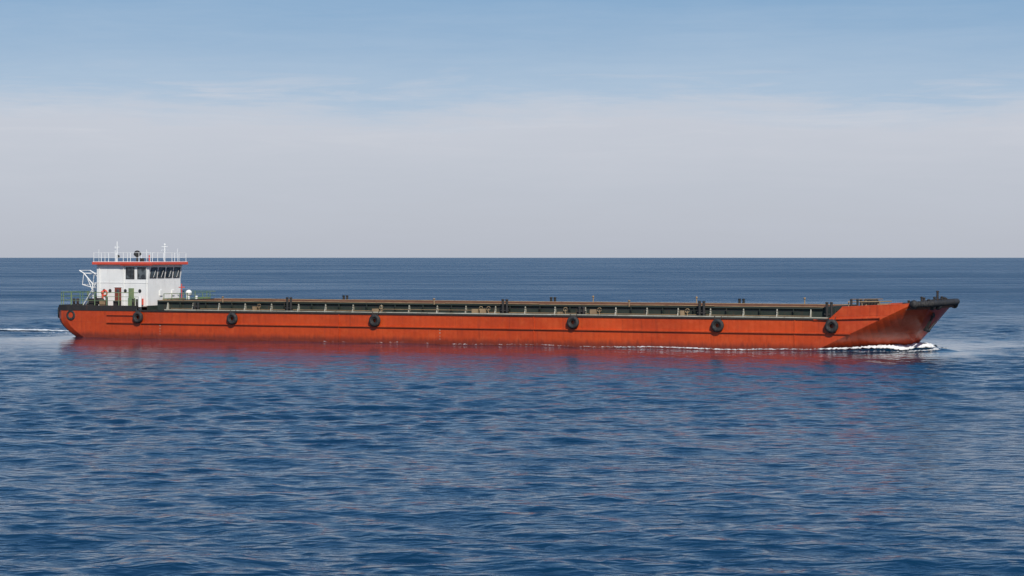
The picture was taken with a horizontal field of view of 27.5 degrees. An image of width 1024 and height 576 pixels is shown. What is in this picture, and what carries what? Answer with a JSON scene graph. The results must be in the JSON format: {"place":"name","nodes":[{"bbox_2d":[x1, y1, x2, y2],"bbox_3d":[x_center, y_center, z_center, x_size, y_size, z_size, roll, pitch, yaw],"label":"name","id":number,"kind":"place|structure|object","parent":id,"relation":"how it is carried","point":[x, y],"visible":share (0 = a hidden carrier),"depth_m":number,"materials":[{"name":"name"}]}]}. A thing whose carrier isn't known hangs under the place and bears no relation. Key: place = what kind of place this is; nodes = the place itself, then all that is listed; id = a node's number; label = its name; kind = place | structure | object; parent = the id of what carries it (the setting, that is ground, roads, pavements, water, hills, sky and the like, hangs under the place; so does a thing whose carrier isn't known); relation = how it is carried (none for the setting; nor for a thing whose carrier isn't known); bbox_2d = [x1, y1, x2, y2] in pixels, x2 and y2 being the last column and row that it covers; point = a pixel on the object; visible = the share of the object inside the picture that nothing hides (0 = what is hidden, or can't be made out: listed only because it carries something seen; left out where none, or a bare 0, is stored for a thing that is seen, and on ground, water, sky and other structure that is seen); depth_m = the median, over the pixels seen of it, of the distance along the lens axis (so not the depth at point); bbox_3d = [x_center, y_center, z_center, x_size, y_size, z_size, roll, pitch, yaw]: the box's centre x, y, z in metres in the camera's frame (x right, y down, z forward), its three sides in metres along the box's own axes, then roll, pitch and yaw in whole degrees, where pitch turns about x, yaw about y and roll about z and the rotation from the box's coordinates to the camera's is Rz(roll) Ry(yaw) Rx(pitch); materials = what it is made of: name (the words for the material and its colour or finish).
{"place":"outdoors","nodes":[
{"label":"outdoors","id":0,"kind":"place"},
{"bbox_2d":[97,282,147,282],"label":"deckhouse trim","id":1,"kind":"structure","parent":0,"point":[122,282],"depth_m":233.97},
{"bbox_2d":[116,261,175,261],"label":"roof top","id":2,"kind":"structure","parent":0,"point":[145,261],"depth_m":239.17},
{"bbox_2d":[0,258,1023,575],"bbox_3d":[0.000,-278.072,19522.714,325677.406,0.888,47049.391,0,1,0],"label":"water","id":3,"kind":"structure","parent":0,"point":[118,456],"depth_m":103.16,"materials":[{"name":"blue liquid"}]},
{"bbox_2d":[0,329,67,332],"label":"stern wake","id":4,"kind":"object","parent":3,"relation":"on","point":[34,329],"visible":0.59,"depth_m":252.01,"materials":[{"name":"white liquid"}]},
{"bbox_2d":[59,305,948,350],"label":"hull","id":5,"kind":"object","parent":3,"relation":"on","point":[897,324],"visible":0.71,"depth_m":210.12,"materials":[{"name":"orange paint"}]},
{"bbox_2d":[58,307,837,332],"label":"tyre fender","id":6,"kind":"object","parent":5,"relation":"attached to","point":[576,324],"visible":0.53,"depth_m":207.72,"materials":[{"name":"rubber"}]},
{"bbox_2d":[135,310,827,319],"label":"sheer strake","id":7,"kind":"object","parent":5,"relation":"attached to","point":[489,315],"visible":0.5,"depth_m":211.51,"materials":[{"name":"red metal"}]},
{"bbox_2d":[135,315,833,328],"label":"fender hub","id":8,"kind":"object","parent":5,"relation":"attached to","point":[570,322],"visible":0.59,"depth_m":207.64,"materials":[{"name":"black rubber"}]},
{"bbox_2d":[140,308,835,319],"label":"fender chain","id":9,"kind":"object","parent":5,"relation":"attached to","point":[570,314],"visible":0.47,"depth_m":207.92,"materials":[{"name":"black metal"}]},
{"bbox_2d":[106,314,879,349],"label":"rubbing guard","id":10,"kind":"object","parent":5,"relation":"attached to","point":[794,332],"visible":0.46,"depth_m":209.84,"materials":[{"name":"orange paint"}]},
{"bbox_2d":[842,302,908,307],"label":"bulwark cap","id":11,"kind":"object","parent":5,"relation":"on","point":[878,305],"visible":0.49,"depth_m":195.75,"materials":[{"name":"orange paint"}]},
{"bbox_2d":[923,312,935,331],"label":"anchor","id":12,"kind":"object","parent":5,"relation":"attached to","point":[927,328],"visible":1,"depth_m":196.89,"materials":[{"name":"black metal"}]},
{"bbox_2d":[906,305,953,309],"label":"forecastle bulwark lining","id":13,"kind":"object","parent":5,"relation":"attached to","point":[948,306],"visible":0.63,"depth_m":194.55,"materials":[{"name":"metal"}]},
{"bbox_2d":[909,298,959,309],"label":"bow fender","id":14,"kind":"object","parent":5,"relation":"attached to","point":[932,304],"visible":0.98,"depth_m":194.60,"materials":[{"name":"rubber"}]},
{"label":"forecastle deck","id":15,"kind":"structure","parent":5,"relation":"on","visible":0},
{"bbox_2d":[848,299,891,305],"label":"anchor windlass","id":16,"kind":"object","parent":15,"relation":"on","point":[872,301],"visible":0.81,"depth_m":198.16,"materials":[{"name":"beige paint"}]},
{"bbox_2d":[863,299,878,304],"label":"windlass drum","id":17,"kind":"object","parent":16,"relation":"attached to","point":[870,303],"visible":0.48,"depth_m":201.13,"materials":[{"name":"black metal"}]},
{"bbox_2d":[850,291,947,305],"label":"bow bollard","id":18,"kind":"object","parent":15,"relation":"on","point":[936,298],"visible":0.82,"depth_m":197.07,"materials":[{"name":"black metal"}]},
{"bbox_2d":[542,342,947,351],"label":"bow wave","id":19,"kind":"object","parent":3,"relation":"on","point":[911,346],"visible":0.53,"depth_m":198.42,"materials":[{"name":"white liquid"}]},
{"bbox_2d":[0,0,1023,257],"label":"sky","id":20,"kind":"structure","parent":0,"point":[196,128],"materials":[{"name":"blue"}]},
{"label":"side deck","id":21,"kind":"structure","parent":0,"visible":0},
{"bbox_2d":[147,305,156,309],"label":"aft bulkhead","id":22,"kind":"object","parent":21,"relation":"on","point":[153,307],"visible":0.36,"depth_m":229.85,"materials":[{"name":"green paint"}]},
{"bbox_2d":[128,297,209,305],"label":"generator box","id":23,"kind":"object","parent":21,"relation":"on","point":[134,299],"visible":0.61,"depth_m":231.67,"materials":[{"name":"green paint"}]},
{"bbox_2d":[252,304,688,315],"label":"deck clutter","id":24,"kind":"object","parent":21,"relation":"on","point":[594,311],"visible":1,"depth_m":212.17,"materials":[{"name":"beige paint"}]},
{"bbox_2d":[186,304,799,311],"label":"deck hose","id":25,"kind":"object","parent":24,"relation":"on","point":[505,308],"visible":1,"depth_m":210.80,"materials":[{"name":"black rubber"}]},
{"bbox_2d":[180,303,793,316],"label":"coaming stay plate","id":26,"kind":"object","parent":21,"relation":"on","point":[452,309],"visible":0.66,"depth_m":214.13,"materials":[{"name":"green paint"}]},
{"bbox_2d":[167,302,811,316],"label":"coaming stay","id":27,"kind":"object","parent":21,"relation":"on","point":[298,309],"visible":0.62,"depth_m":212.79,"materials":[{"name":"beige paint"}]},
{"bbox_2d":[171,308,809,316],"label":"deck pipe","id":28,"kind":"object","parent":21,"relation":"on","point":[487,311],"visible":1,"depth_m":213.08,"materials":[{"name":"metal"}]},
{"bbox_2d":[164,309,826,317],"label":"deck edge bar","id":29,"kind":"object","parent":21,"relation":"on","point":[505,313],"visible":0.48,"depth_m":210.70,"materials":[{"name":"beige paint"}]},
{"bbox_2d":[157,298,855,317],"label":"hold coaming","id":30,"kind":"object","parent":21,"relation":"on","point":[161,305],"visible":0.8,"depth_m":211.57,"materials":[{"name":"green paint"}]},
{"bbox_2d":[185,302,822,308],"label":"coaming ledge","id":31,"kind":"object","parent":30,"relation":"attached to","point":[509,305],"visible":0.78,"depth_m":211.31,"materials":[{"name":"green paint"}]},
{"bbox_2d":[222,296,805,305],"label":"deck vent","id":32,"kind":"object","parent":31,"relation":"on","point":[696,297],"visible":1,"depth_m":215.04,"materials":[{"name":"metal"}]},
{"bbox_2d":[157,298,853,307],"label":"coaming rail","id":33,"kind":"object","parent":30,"relation":"on","point":[505,303],"visible":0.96,"depth_m":216.89,"materials":[{"name":"brown metal"}]},
{"bbox_2d":[202,299,841,307],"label":"hold lining","id":34,"kind":"object","parent":21,"relation":"attached to","point":[523,303],"visible":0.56,"depth_m":221.18,"materials":[{"name":"metal"}]},
{"bbox_2d":[193,295,862,317],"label":"bollard","id":35,"kind":"object","parent":21,"relation":"on","point":[699,312],"visible":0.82,"depth_m":208.58,"materials":[{"name":"black metal"}]},
{"label":"aft deck","id":36,"kind":"structure","parent":0,"visible":0},
{"bbox_2d":[79,270,96,297],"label":"davit","id":37,"kind":"object","parent":36,"relation":"on","point":[93,283],"visible":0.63,"depth_m":237.11,"materials":[{"name":"white paint"}]},
{"bbox_2d":[83,283,96,304],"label":"aft stair","id":38,"kind":"object","parent":36,"relation":"on","point":[90,293],"visible":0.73,"depth_m":236.24,"materials":[{"name":"grey metal"}]},
{"bbox_2d":[59,304,137,310],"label":"aft bulwark","id":39,"kind":"object","parent":36,"relation":"on","point":[95,307],"visible":0.54,"depth_m":231.45,"materials":[{"name":"black metal"}]},
{"bbox_2d":[73,297,137,305],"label":"aft winch","id":40,"kind":"object","parent":36,"relation":"on","point":[115,302],"visible":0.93,"depth_m":232.87,"materials":[{"name":"black metal"}]},
{"bbox_2d":[61,291,214,305],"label":"deck railing","id":41,"kind":"object","parent":36,"relation":"on","point":[106,296],"visible":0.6,"depth_m":232.81,"materials":[{"name":"green metal"}]},
{"bbox_2d":[97,265,181,305],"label":"deckhouse wall","id":42,"kind":"structure","parent":36,"relation":"on","point":[111,273],"depth_m":234.36,"materials":[{"name":"white metal"}]},
{"bbox_2d":[115,288,120,300],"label":"deckhouse door","id":43,"kind":"structure","parent":42,"relation":"attached to","point":[116,296],"depth_m":234.23,"materials":[{"name":"brown metal"}]},
{"bbox_2d":[129,288,133,297],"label":"wheelhouse door","id":44,"kind":"structure","parent":42,"relation":"attached to","point":[131,290],"depth_m":233.45,"materials":[{"name":"green paint"}]},
{"bbox_2d":[99,265,174,305],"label":"wall pipe","id":45,"kind":"object","parent":42,"relation":"attached to","point":[161,292],"depth_m":233.85,"materials":[{"name":"white metal"}]},
{"bbox_2d":[92,262,187,265],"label":"wheelhouse roof","id":46,"kind":"structure","parent":42,"relation":"on","point":[138,263],"depth_m":233.64,"materials":[{"name":"red paint"}]},
{"bbox_2d":[99,252,174,261],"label":"roof railing","id":47,"kind":"object","parent":46,"relation":"on","point":[138,252],"visible":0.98,"depth_m":233.94,"materials":[{"name":"white metal"}]},
{"bbox_2d":[116,250,143,261],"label":"searchlight","id":48,"kind":"object","parent":47,"relation":"on","point":[136,255],"visible":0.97,"depth_m":235.01,"materials":[{"name":"black metal"}]},
{"bbox_2d":[115,244,177,261],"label":"antenna mast","id":49,"kind":"object","parent":46,"relation":"on","point":[164,246],"visible":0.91,"depth_m":237.58,"materials":[{"name":"white metal"}]},
{"bbox_2d":[103,267,180,292],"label":"window frame","id":50,"kind":"object","parent":42,"relation":"attached to","point":[150,274],"visible":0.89,"depth_m":233.93,"materials":[{"name":"black metal"}]},
{"bbox_2d":[104,268,179,291],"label":"window pane","id":51,"kind":"object","parent":50,"relation":"in","point":[130,272],"visible":0.88,"depth_m":233.67,"materials":[{"name":"black glass"}]},
{"bbox_2d":[99,298,184,304],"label":"deck locker","id":52,"kind":"object","parent":36,"relation":"on","point":[102,302],"visible":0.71,"depth_m":232.43,"materials":[{"name":"metal"}]},
{"bbox_2d":[101,284,184,304],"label":"fire post","id":53,"kind":"object","parent":36,"relation":"on","point":[181,287],"visible":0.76,"depth_m":234.19,"materials":[{"name":"red metal"}]},
{"bbox_2d":[138,290,197,309],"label":"vent cowl","id":54,"kind":"object","parent":36,"relation":"on","point":[189,292],"visible":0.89,"depth_m":229.86,"materials":[{"name":"white paint"}]}
]}

